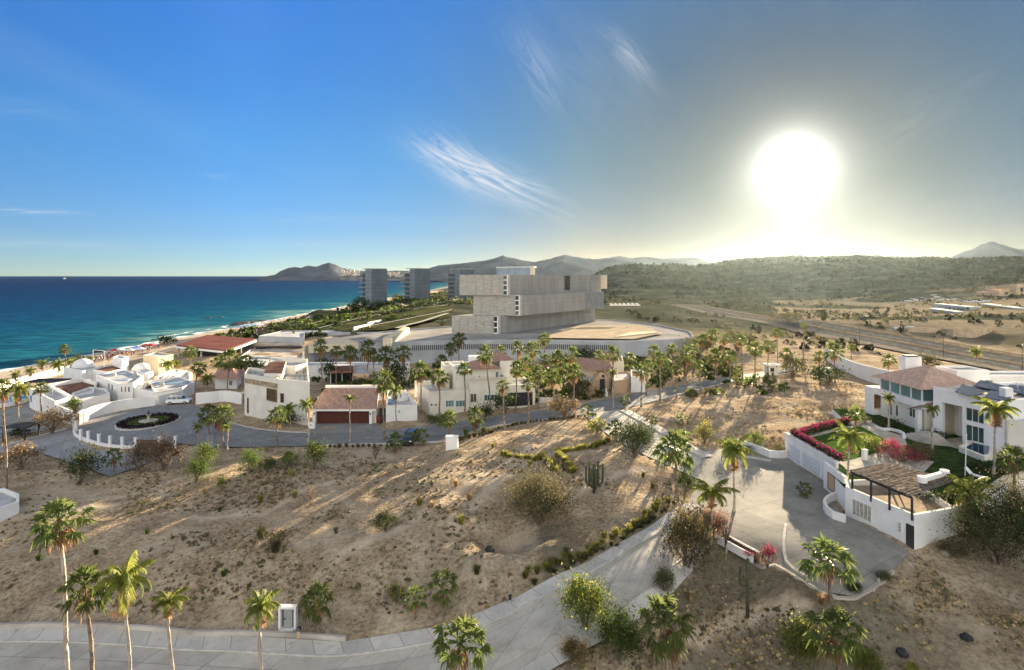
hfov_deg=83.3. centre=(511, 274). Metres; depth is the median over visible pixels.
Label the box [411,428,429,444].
fan palm
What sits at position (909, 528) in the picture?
barred door
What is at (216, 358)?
fan palm
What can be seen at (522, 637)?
road
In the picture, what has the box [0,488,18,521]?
planter wall
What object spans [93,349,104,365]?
banner frame
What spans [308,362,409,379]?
wall
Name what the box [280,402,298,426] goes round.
feather palm
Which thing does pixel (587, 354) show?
garden tree
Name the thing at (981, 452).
plunge pool
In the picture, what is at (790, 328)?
verge
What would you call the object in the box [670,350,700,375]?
garden tree
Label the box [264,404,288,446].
fan palm
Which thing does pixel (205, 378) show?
feather palm
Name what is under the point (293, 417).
garden tree
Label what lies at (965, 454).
flagpole
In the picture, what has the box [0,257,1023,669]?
ground
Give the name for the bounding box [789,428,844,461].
flower hedge
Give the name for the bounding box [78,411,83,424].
door leaf
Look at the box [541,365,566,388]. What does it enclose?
garden tree
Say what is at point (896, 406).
window
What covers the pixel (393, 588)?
shrub
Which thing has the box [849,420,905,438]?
bed edge
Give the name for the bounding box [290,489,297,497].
grass clump
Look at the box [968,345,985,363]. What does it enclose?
feather palm
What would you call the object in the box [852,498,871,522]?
louvred window
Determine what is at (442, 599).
fan palm
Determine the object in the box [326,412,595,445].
kerb
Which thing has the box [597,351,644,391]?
white house
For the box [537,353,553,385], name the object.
fan palm
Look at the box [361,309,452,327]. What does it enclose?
park path
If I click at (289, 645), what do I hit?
pavement
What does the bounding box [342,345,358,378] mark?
fan palm
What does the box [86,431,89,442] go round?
wall post
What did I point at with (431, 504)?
grass clump
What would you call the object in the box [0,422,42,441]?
gazebo
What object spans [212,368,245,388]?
hipped house
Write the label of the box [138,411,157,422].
fountain
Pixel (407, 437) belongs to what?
parked car
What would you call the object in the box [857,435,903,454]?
shrub
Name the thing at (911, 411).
window
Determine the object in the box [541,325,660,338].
sand terrace
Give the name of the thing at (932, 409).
feather palm
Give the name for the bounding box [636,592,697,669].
fan palm
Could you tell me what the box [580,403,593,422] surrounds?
fan palm
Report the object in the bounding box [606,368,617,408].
feather palm
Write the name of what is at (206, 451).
shrub
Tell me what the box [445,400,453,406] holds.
window
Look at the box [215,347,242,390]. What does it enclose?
fan palm
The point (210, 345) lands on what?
beach hall
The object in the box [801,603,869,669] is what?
fan palm
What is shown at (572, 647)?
tree
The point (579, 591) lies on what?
tree
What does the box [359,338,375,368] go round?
fan palm
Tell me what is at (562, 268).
mountain
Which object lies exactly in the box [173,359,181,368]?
feather palm
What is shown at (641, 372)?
fan palm
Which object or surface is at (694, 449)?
pavement
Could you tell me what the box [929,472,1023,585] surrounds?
shrub
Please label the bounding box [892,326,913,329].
quarry wall
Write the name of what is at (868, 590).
retaining wall
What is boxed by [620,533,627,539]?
grass tuft
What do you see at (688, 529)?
shrub
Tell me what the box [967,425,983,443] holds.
window
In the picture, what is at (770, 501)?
driveway
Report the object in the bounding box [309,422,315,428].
utility box
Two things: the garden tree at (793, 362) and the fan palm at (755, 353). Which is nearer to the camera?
the fan palm at (755, 353)
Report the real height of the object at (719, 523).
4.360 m
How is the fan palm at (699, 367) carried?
on the ground at (516, 543)
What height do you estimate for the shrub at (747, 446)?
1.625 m
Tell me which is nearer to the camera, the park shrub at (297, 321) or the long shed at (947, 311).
the park shrub at (297, 321)
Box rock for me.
[234,321,250,323]
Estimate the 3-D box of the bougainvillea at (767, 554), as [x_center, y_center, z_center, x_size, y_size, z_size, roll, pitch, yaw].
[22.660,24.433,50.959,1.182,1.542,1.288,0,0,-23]
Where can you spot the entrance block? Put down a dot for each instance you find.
(379, 418)
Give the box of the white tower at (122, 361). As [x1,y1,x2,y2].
[113,355,128,370]
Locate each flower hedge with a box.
[789,417,850,435]
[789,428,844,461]
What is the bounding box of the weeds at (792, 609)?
[567,383,1022,669]
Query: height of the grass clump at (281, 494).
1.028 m
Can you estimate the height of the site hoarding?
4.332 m
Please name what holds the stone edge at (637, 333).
on the sand terrace at (599, 331)
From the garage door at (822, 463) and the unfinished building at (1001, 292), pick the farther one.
the unfinished building at (1001, 292)
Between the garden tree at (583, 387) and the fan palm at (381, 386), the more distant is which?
the garden tree at (583, 387)
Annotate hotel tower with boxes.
[359,268,386,306]
[400,268,429,299]
[443,269,473,299]
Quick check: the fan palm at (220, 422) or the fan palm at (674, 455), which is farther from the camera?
the fan palm at (220, 422)
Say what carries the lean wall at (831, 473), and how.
on the ground at (516, 543)
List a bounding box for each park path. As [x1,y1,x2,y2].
[319,305,441,327]
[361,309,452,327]
[395,313,448,327]
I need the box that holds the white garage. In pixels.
[148,376,194,404]
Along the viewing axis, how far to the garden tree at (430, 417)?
104.37 m
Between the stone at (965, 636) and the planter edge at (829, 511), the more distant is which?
the planter edge at (829, 511)
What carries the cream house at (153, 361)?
on the ground at (516, 543)
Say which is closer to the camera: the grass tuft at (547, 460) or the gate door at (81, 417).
the grass tuft at (547, 460)
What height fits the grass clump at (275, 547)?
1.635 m
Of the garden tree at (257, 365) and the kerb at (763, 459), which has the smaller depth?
the kerb at (763, 459)
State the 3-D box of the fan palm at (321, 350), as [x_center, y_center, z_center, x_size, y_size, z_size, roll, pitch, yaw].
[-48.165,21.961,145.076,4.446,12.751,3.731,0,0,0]
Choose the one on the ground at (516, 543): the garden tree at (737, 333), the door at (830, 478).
the garden tree at (737, 333)
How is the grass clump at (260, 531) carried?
on the ground at (516, 543)
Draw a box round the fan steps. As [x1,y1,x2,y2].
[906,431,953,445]
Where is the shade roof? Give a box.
[23,378,70,385]
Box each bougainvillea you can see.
[743,551,754,556]
[754,540,779,569]
[761,541,776,557]
[872,443,933,465]
[879,434,904,458]
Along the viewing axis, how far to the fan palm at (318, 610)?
48.26 m
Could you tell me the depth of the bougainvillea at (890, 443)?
72.38 m
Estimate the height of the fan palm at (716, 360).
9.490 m
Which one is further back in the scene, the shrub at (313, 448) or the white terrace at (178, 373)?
the white terrace at (178, 373)
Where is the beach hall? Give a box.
[176,335,255,359]
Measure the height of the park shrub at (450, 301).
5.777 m
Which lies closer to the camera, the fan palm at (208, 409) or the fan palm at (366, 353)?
the fan palm at (208, 409)
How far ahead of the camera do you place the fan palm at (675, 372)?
115.44 m
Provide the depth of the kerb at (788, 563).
52.53 m
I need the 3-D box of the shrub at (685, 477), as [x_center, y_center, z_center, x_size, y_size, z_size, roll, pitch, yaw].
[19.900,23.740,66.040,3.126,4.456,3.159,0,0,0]
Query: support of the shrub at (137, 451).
on the ground at (516, 543)
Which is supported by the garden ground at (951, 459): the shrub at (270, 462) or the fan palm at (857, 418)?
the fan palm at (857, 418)
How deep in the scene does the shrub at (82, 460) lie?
77.95 m
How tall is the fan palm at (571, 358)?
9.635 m
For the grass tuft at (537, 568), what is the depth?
53.72 m
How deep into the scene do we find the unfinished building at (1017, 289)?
505.45 m
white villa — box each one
[29,378,109,413]
[96,370,152,400]
[865,355,1023,458]
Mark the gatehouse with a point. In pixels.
(772, 367)
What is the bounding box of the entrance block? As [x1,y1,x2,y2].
[362,384,385,422]
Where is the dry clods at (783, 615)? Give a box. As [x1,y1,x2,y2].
[569,383,1023,669]
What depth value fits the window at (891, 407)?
91.43 m
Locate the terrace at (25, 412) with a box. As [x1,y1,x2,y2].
[0,392,59,436]
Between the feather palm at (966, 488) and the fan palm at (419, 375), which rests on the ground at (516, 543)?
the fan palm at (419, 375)
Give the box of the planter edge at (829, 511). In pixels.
[823,491,845,522]
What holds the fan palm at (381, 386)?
on the ground at (516, 543)
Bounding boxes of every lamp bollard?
[297,626,301,638]
[876,572,879,582]
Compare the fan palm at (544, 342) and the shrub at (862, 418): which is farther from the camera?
the fan palm at (544, 342)
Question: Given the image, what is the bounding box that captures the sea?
[0,276,447,371]
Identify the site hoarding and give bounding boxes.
[908,327,992,337]
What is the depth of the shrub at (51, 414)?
102.19 m
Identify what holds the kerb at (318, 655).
on the ground at (516, 543)
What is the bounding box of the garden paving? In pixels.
[809,423,933,473]
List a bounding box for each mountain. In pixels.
[259,263,409,280]
[430,255,714,280]
[538,261,598,274]
[951,241,1023,258]
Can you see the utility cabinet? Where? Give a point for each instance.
(287, 616)
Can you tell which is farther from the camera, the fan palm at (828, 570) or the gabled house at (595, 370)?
the gabled house at (595, 370)
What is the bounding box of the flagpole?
[964,434,966,475]
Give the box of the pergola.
[849,463,957,520]
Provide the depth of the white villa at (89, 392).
124.51 m
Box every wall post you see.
[74,420,77,430]
[78,429,81,440]
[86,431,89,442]
[97,433,100,444]
[108,435,111,446]
[120,436,124,448]
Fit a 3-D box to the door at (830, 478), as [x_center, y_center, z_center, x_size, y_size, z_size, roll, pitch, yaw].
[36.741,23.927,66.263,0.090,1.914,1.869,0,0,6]
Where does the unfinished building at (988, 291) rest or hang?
on the ground at (516, 543)
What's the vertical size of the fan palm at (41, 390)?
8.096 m
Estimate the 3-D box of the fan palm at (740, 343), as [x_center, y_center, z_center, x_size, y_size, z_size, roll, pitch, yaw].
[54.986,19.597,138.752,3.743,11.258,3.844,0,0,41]
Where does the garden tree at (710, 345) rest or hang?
on the ground at (516, 543)
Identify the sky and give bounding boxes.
[0,0,1023,275]
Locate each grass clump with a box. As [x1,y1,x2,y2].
[34,554,43,560]
[219,567,228,576]
[252,523,269,538]
[256,494,266,502]
[265,535,282,552]
[277,491,284,498]
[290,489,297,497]
[415,496,424,505]
[429,500,434,507]
[454,512,466,524]
[466,492,472,499]
[472,562,481,574]
[561,544,570,553]
[686,589,696,601]
[815,591,829,605]
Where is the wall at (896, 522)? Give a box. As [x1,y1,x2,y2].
[845,479,955,549]
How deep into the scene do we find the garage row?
74.67 m
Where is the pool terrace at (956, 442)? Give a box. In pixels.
[946,437,1004,457]
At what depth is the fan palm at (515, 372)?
110.18 m
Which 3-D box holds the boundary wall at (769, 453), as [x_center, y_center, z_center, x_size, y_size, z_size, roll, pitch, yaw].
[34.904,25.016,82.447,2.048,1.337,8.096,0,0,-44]
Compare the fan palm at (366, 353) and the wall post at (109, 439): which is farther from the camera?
the fan palm at (366, 353)
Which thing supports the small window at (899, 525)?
in the wall at (896, 522)
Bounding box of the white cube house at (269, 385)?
[244,359,309,424]
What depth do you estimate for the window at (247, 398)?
112.04 m
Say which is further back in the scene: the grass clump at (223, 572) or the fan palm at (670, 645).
the grass clump at (223, 572)
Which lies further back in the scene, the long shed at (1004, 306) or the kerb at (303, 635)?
the long shed at (1004, 306)
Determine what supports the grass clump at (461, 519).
on the ground at (516, 543)
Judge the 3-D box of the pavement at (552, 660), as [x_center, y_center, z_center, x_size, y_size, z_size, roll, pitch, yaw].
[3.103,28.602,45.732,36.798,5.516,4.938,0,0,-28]
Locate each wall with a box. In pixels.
[0,366,62,389]
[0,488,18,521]
[56,404,72,424]
[73,425,133,448]
[84,396,155,421]
[196,390,242,404]
[244,356,291,364]
[259,330,383,343]
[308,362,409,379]
[353,320,381,329]
[734,439,786,457]
[750,562,894,600]
[824,349,891,384]
[824,462,846,492]
[845,479,955,549]
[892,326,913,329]
[953,471,1023,533]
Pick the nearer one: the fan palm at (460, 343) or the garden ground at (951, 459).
the garden ground at (951, 459)
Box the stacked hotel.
[452,275,639,333]
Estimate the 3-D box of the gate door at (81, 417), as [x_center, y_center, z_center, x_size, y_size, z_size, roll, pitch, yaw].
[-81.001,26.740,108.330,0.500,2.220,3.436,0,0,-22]
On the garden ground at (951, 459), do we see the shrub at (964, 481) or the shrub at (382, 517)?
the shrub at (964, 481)
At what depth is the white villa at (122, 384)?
131.97 m
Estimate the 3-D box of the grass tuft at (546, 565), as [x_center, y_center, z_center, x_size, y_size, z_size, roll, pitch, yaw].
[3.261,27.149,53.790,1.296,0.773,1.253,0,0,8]
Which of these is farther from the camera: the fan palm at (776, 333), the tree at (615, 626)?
the fan palm at (776, 333)
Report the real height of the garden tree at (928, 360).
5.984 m
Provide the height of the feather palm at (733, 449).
8.505 m
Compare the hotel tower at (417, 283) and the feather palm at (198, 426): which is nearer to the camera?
the feather palm at (198, 426)
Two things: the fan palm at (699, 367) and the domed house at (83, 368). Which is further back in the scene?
the domed house at (83, 368)
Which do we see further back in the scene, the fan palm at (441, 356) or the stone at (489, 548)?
the fan palm at (441, 356)
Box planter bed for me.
[717,535,760,562]
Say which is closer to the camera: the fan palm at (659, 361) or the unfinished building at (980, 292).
the fan palm at (659, 361)
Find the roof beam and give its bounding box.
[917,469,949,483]
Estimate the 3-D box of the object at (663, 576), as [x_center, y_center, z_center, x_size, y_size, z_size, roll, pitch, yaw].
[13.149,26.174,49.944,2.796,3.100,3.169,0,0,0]
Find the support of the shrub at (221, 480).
on the ground at (516, 543)
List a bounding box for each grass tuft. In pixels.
[530,577,539,583]
[532,563,541,571]
[542,456,553,464]
[543,560,551,570]
[546,462,557,470]
[546,564,554,572]
[554,557,560,565]
[563,562,572,569]
[566,466,577,473]
[600,530,607,537]
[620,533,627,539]
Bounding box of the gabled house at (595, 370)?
[577,357,629,395]
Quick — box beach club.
[307,310,344,317]
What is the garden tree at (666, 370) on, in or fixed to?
on the ground at (516, 543)
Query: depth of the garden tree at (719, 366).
147.73 m
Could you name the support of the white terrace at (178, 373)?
on the ground at (516, 543)
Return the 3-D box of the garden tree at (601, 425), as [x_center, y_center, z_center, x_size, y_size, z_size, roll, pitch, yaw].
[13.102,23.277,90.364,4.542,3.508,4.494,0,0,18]
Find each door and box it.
[78,409,85,424]
[158,391,181,403]
[317,411,368,423]
[380,408,385,422]
[508,392,532,406]
[600,379,604,389]
[787,442,800,465]
[803,452,820,477]
[822,463,823,479]
[827,472,835,491]
[906,523,913,548]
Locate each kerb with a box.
[0,505,697,656]
[0,622,346,640]
[225,419,307,432]
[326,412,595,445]
[519,540,693,669]
[619,410,704,457]
[646,372,795,403]
[665,303,1019,370]
[679,304,1023,365]
[689,304,1020,357]
[739,455,770,461]
[782,523,807,577]
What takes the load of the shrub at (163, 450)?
on the ground at (516, 543)
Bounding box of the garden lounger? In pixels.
[964,467,990,480]
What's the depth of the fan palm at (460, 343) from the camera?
180.01 m
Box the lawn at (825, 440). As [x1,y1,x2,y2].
[812,426,887,460]
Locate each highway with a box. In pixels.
[674,304,1023,370]
[684,304,1023,362]
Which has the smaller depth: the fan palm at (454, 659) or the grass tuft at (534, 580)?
the fan palm at (454, 659)
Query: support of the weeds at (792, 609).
on the ground at (516, 543)
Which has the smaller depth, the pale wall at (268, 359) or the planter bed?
the planter bed
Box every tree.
[0,427,36,437]
[65,395,82,413]
[69,351,89,359]
[143,382,155,388]
[151,334,182,343]
[232,356,247,369]
[242,358,269,370]
[262,414,310,422]
[315,356,329,361]
[318,358,339,382]
[344,375,376,384]
[383,355,410,385]
[424,413,454,424]
[475,399,494,420]
[489,389,518,413]
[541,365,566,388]
[543,393,584,419]
[552,549,618,651]
[556,632,592,669]
[560,369,592,398]
[573,345,596,358]
[583,412,607,433]
[588,593,649,665]
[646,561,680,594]
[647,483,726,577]
[652,362,678,383]
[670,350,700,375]
[675,334,721,353]
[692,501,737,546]
[700,349,744,373]
[717,325,759,350]
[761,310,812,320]
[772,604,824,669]
[776,348,810,377]
[800,359,850,385]
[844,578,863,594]
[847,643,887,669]
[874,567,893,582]
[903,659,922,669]
[913,348,944,366]
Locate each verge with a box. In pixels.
[661,303,1017,370]
[681,304,1023,364]
[690,304,1023,357]
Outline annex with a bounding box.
[386,390,416,421]
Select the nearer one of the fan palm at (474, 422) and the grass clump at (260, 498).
the grass clump at (260, 498)
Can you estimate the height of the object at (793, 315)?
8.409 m
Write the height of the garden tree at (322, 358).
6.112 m
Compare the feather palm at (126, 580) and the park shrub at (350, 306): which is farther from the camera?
the park shrub at (350, 306)
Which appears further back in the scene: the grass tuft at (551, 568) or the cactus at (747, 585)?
the grass tuft at (551, 568)
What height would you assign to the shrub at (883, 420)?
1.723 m
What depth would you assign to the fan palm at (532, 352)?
143.50 m
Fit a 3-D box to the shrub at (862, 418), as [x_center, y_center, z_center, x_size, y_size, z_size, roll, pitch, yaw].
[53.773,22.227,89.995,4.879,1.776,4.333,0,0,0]
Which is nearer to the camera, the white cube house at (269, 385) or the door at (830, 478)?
the door at (830, 478)
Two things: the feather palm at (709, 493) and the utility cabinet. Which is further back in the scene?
the feather palm at (709, 493)
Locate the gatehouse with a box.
[761,363,781,374]
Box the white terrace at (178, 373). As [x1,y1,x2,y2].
[156,369,191,379]
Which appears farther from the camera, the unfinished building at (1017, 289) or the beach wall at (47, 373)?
the unfinished building at (1017, 289)
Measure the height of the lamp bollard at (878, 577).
1.220 m
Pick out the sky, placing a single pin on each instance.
(138, 137)
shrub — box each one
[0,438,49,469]
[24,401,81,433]
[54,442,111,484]
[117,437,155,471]
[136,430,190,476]
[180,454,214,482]
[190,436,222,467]
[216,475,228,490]
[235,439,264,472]
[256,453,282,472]
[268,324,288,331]
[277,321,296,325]
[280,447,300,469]
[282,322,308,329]
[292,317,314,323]
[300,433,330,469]
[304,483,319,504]
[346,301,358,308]
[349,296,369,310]
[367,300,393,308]
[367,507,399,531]
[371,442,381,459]
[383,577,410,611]
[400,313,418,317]
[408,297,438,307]
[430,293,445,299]
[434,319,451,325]
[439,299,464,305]
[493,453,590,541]
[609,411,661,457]
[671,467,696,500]
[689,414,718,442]
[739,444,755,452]
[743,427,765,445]
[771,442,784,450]
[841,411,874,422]
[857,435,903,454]
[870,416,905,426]
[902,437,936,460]
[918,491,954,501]
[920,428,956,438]
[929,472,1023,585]
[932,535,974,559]
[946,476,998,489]
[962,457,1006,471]
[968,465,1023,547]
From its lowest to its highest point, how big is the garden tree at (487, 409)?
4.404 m
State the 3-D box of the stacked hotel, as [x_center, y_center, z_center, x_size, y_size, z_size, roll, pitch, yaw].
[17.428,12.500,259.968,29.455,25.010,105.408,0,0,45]
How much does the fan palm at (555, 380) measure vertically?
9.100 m
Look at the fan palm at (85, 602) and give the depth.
39.25 m
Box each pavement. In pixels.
[0,503,696,653]
[523,543,706,669]
[621,409,712,456]
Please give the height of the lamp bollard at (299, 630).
1.150 m
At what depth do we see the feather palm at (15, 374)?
140.25 m
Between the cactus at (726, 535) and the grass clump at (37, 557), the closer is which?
the cactus at (726, 535)
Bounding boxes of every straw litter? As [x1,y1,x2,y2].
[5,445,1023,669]
[669,383,864,447]
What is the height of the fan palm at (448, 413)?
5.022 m
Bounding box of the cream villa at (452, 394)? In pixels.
[415,351,552,415]
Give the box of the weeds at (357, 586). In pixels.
[0,445,671,614]
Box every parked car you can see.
[165,395,191,404]
[401,428,419,444]
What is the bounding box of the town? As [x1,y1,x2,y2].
[340,269,409,276]
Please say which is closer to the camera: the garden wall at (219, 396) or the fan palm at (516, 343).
the garden wall at (219, 396)
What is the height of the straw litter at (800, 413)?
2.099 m
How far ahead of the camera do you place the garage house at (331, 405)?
105.21 m
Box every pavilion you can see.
[329,366,368,383]
[496,266,535,274]
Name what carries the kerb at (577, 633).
on the ground at (516, 543)
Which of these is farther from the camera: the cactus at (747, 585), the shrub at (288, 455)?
the shrub at (288, 455)
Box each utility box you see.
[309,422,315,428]
[445,435,458,450]
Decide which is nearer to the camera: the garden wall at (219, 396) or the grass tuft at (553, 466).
the grass tuft at (553, 466)
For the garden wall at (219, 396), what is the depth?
123.38 m
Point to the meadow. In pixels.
(351, 324)
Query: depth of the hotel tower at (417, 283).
473.50 m
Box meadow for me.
[313,305,450,330]
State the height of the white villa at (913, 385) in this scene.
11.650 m
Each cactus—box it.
[585,461,603,493]
[723,528,728,549]
[739,558,749,618]
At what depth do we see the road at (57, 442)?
93.44 m
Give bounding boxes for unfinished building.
[976,291,985,294]
[986,289,1001,294]
[992,290,1010,295]
[1009,284,1023,294]
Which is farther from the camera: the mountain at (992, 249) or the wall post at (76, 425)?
the mountain at (992, 249)
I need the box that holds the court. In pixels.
[76,405,213,446]
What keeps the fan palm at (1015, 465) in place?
on the garden ground at (951, 459)
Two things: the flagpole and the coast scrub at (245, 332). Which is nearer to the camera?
the flagpole
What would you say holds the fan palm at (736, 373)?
on the ground at (516, 543)
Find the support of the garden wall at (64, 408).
on the ground at (516, 543)
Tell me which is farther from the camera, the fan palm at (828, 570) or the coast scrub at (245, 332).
the coast scrub at (245, 332)
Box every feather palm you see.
[7,379,36,421]
[9,370,20,384]
[23,366,36,384]
[34,358,49,377]
[49,357,65,377]
[65,357,77,365]
[92,550,154,669]
[149,587,189,669]
[160,359,175,370]
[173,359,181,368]
[191,422,203,445]
[198,373,216,391]
[223,423,232,455]
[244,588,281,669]
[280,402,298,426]
[299,396,315,440]
[342,394,356,442]
[387,380,403,424]
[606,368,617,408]
[691,478,740,544]
[713,433,754,511]
[828,418,873,481]
[881,391,895,427]
[922,403,940,449]
[943,474,996,516]
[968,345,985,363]
[969,396,1021,474]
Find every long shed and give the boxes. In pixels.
[929,308,964,313]
[932,303,978,309]
[980,303,1023,309]
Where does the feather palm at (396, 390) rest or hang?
on the ground at (516, 543)
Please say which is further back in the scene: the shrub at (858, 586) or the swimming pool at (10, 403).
the swimming pool at (10, 403)
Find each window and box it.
[247,398,248,412]
[266,388,276,401]
[280,393,283,402]
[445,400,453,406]
[455,400,464,406]
[470,393,476,402]
[484,394,497,400]
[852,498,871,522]
[890,404,892,415]
[895,404,898,416]
[897,521,901,532]
[909,407,915,417]
[967,408,983,423]
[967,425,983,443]
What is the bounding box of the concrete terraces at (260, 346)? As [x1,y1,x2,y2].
[240,338,302,358]
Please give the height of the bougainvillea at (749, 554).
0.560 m
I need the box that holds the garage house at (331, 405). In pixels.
[311,385,378,423]
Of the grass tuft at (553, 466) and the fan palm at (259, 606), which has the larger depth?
the grass tuft at (553, 466)
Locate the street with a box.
[182,371,789,446]
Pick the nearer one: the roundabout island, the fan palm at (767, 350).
the roundabout island
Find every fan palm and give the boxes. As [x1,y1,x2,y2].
[0,377,15,488]
[25,494,98,669]
[32,381,49,418]
[54,563,113,669]
[58,344,71,365]
[101,447,122,471]
[181,345,198,371]
[190,361,207,403]
[195,403,218,433]
[205,404,235,451]
[210,356,225,369]
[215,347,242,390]
[239,354,254,369]
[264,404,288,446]
[300,579,335,633]
[312,337,328,386]
[330,345,342,384]
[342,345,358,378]
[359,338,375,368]
[368,351,379,380]
[368,368,394,439]
[378,344,395,380]
[384,431,405,452]
[393,344,412,380]
[401,583,427,618]
[409,360,431,421]
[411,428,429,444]
[426,567,458,616]
[427,368,449,415]
[430,613,494,669]
[434,354,447,365]
[436,409,458,434]
[444,341,458,360]
[451,332,466,360]
[456,361,473,415]
[466,405,483,432]
[476,343,493,414]
[495,344,507,354]
[496,379,508,430]
[509,358,527,411]
[511,339,523,359]
[519,355,534,377]
[520,378,536,424]
[524,339,541,375]
[531,364,545,408]
[537,333,552,376]
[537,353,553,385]
[543,370,562,417]
[550,349,567,368]
[554,361,568,386]
[563,362,586,414]
[565,345,580,369]
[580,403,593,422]
[593,348,605,360]
[604,344,620,399]
[604,418,622,442]
[619,395,631,409]
[622,352,637,395]
[634,364,649,406]
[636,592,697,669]
[641,358,652,394]
[645,415,657,428]
[647,343,659,384]
[650,427,695,500]
[651,351,669,402]
[665,343,678,388]
[670,364,683,398]
[675,413,690,432]
[675,427,693,455]
[679,344,695,389]
[690,344,701,376]
[693,334,709,358]
[693,360,704,390]
[705,327,719,354]
[707,347,724,387]
[718,333,731,364]
[721,349,737,381]
[730,367,740,388]
[734,333,747,378]
[746,341,763,379]
[760,338,776,372]
[769,327,784,363]
[778,347,793,372]
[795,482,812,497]
[795,531,863,602]
[799,321,807,361]
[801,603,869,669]
[812,350,826,383]
[822,341,846,382]
[847,343,856,357]
[847,404,865,426]
[880,353,897,369]
[994,443,1023,498]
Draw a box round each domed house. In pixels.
[63,358,123,380]
[132,363,153,381]
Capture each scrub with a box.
[214,291,472,338]
[276,311,353,335]
[310,353,789,407]
[593,254,1023,298]
[604,281,1023,354]
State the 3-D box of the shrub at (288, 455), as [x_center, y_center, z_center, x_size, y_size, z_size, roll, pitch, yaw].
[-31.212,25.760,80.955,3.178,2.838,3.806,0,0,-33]
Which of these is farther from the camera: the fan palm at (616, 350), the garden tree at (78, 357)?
the garden tree at (78, 357)
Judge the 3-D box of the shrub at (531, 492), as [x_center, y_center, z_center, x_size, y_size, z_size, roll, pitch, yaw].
[3.063,23.402,62.361,10.387,8.996,11.600,0,0,0]
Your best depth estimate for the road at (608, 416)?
89.02 m
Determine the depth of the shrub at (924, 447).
71.26 m
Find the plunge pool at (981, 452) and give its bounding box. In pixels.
[959,440,992,461]
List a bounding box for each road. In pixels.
[0,427,166,475]
[0,513,690,669]
[586,409,719,477]
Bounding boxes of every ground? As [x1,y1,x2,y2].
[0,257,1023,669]
[832,409,1023,510]
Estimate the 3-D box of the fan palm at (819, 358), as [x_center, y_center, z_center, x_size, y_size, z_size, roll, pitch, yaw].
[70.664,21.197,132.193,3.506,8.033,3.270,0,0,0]
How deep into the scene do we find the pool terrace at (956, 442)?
78.91 m
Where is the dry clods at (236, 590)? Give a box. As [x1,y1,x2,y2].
[0,445,672,614]
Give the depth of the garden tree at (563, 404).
99.76 m
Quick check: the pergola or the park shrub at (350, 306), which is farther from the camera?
the park shrub at (350, 306)
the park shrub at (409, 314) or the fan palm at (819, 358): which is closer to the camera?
the fan palm at (819, 358)
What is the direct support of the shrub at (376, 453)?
on the ground at (516, 543)
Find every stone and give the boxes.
[485,546,493,551]
[896,647,908,657]
[959,632,973,641]
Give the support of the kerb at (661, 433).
on the road at (608, 416)
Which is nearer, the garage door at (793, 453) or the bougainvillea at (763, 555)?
the bougainvillea at (763, 555)
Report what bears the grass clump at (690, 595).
on the ground at (516, 543)
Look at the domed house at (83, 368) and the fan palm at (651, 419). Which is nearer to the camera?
the fan palm at (651, 419)
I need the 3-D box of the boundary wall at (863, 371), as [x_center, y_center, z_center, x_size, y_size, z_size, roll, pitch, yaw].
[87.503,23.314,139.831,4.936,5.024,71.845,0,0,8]
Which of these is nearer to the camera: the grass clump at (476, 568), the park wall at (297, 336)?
the grass clump at (476, 568)
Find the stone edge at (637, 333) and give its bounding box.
[614,331,657,337]
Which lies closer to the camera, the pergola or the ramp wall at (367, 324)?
the pergola
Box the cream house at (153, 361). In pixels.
[143,352,172,374]
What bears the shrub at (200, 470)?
on the ground at (516, 543)
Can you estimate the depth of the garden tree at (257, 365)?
153.86 m
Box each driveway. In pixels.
[309,423,382,432]
[689,449,908,595]
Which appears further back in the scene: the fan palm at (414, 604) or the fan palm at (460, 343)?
the fan palm at (460, 343)
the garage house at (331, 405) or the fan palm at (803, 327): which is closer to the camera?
the garage house at (331, 405)
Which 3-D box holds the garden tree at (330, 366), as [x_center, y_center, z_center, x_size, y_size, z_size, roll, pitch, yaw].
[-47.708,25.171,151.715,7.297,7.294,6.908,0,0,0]
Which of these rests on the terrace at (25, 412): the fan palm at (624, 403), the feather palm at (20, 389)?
the feather palm at (20, 389)
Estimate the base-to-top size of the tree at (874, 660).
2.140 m
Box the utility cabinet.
[278,603,297,631]
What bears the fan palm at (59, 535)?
on the ground at (516, 543)
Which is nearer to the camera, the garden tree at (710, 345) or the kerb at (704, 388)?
the kerb at (704, 388)
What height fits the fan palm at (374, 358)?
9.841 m
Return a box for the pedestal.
[861,449,868,459]
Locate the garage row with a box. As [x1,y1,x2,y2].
[784,432,839,479]
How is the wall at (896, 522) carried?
on the ground at (516, 543)
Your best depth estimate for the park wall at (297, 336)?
250.06 m
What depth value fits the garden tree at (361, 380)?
140.43 m
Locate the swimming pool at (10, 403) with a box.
[0,395,28,407]
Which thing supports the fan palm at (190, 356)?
on the ground at (516, 543)
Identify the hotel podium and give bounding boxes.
[305,319,693,363]
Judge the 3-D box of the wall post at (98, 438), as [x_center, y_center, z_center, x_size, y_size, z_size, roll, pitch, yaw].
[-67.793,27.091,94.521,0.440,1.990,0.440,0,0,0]
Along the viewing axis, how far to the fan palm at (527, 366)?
124.09 m
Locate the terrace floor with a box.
[853,485,942,512]
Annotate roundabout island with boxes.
[114,412,179,430]
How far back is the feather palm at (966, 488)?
55.84 m

